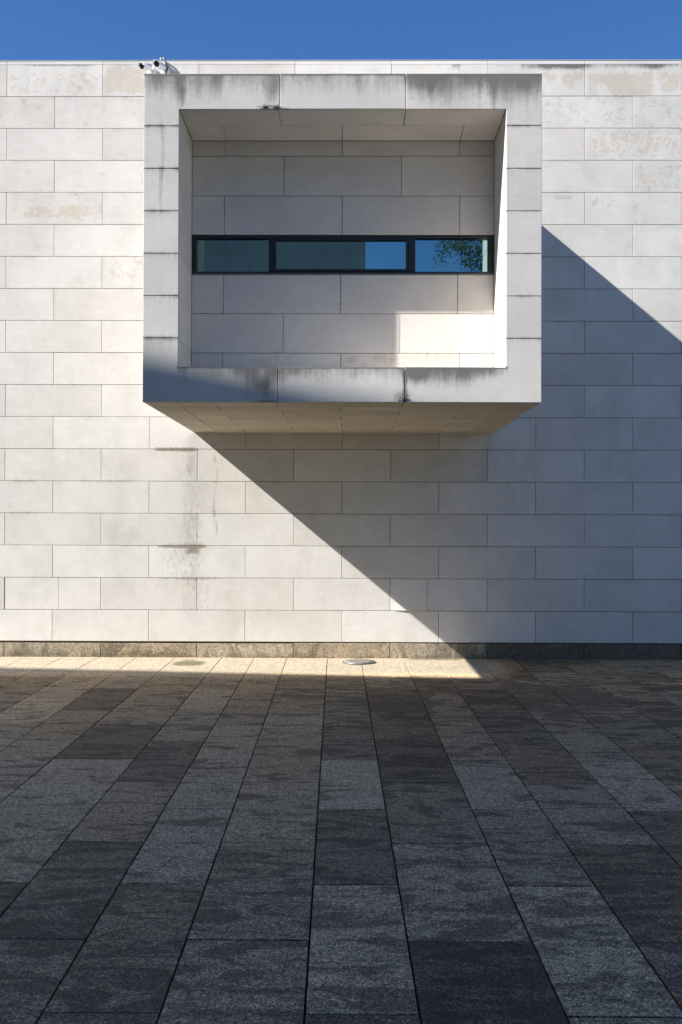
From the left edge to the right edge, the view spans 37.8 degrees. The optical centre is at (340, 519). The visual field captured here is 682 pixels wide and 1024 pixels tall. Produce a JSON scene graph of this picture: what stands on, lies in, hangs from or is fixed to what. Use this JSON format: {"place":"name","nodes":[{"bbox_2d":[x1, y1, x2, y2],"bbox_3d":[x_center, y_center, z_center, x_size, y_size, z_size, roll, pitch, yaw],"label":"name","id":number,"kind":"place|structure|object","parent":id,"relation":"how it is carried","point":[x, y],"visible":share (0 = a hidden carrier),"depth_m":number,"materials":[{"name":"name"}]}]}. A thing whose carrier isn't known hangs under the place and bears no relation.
{"place":"outdoors","nodes":[
{"label":"outdoors","id":0,"kind":"place"},
{"bbox_2d":[0,657,681,1023],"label":"paving","id":1,"kind":"structure","parent":0,"point":[544,795],"depth_m":5.19,"materials":[{"name":"stone"}]},
{"bbox_2d":[342,659,375,664],"bbox_3d":[0.217,1.711,11.961,0.400,0.023,0.400,0,0,1],"label":"floor lid","id":2,"kind":"object","parent":1,"relation":"on","point":[359,661],"visible":1,"depth_m":11.89,"materials":[{"name":"grey metal"}]},
{"bbox_2d":[0,0,681,62],"label":"sky","id":3,"kind":"structure","parent":0,"point":[391,30],"materials":[{"name":"blue"}]},
{"label":"ground","id":4,"kind":"structure","parent":0,"visible":0},
{"bbox_2d":[0,60,681,659],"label":"stone building","id":5,"kind":"structure","parent":4,"relation":"on","point":[238,320],"depth_m":12.34,"materials":[{"name":"stone"}]},
{"bbox_2d":[137,62,155,73],"bbox_3d":[-2.393,-5.576,12.289,0.117,0.122,0.294,0,0,21],"label":"security camera","id":6,"kind":"object","parent":5,"relation":"attached to","point":[150,68],"visible":0.96,"depth_m":12.25,"materials":[{"name":"white paint"}]},
{"bbox_2d":[152,59,169,73],"bbox_3d":[-2.212,-5.571,12.254,0.111,0.121,0.337,0,0,10],"label":"security camera","id":7,"kind":"object","parent":5,"relation":"attached to","point":[161,66],"visible":0.97,"depth_m":12.19,"materials":[{"name":"white paint"}]},
{"bbox_2d":[160,57,167,73],"bbox_3d":[-2.187,-5.637,12.374,0.122,0.232,0.083,0,-1,43],"label":"cable bracket","id":8,"kind":"object","parent":5,"relation":"attached to","point":[165,61],"visible":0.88,"depth_m":12.35,"materials":[{"name":"grey metal"}]},
{"bbox_2d":[192,235,493,276],"bbox_3d":[0.018,-2.676,10.133,3.063,0.402,0.122,0,0,1],"label":"window","id":9,"kind":"structure","parent":5,"relation":"in","point":[340,255],"depth_m":10.13,"materials":[{"name":"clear glass"}]}
]}

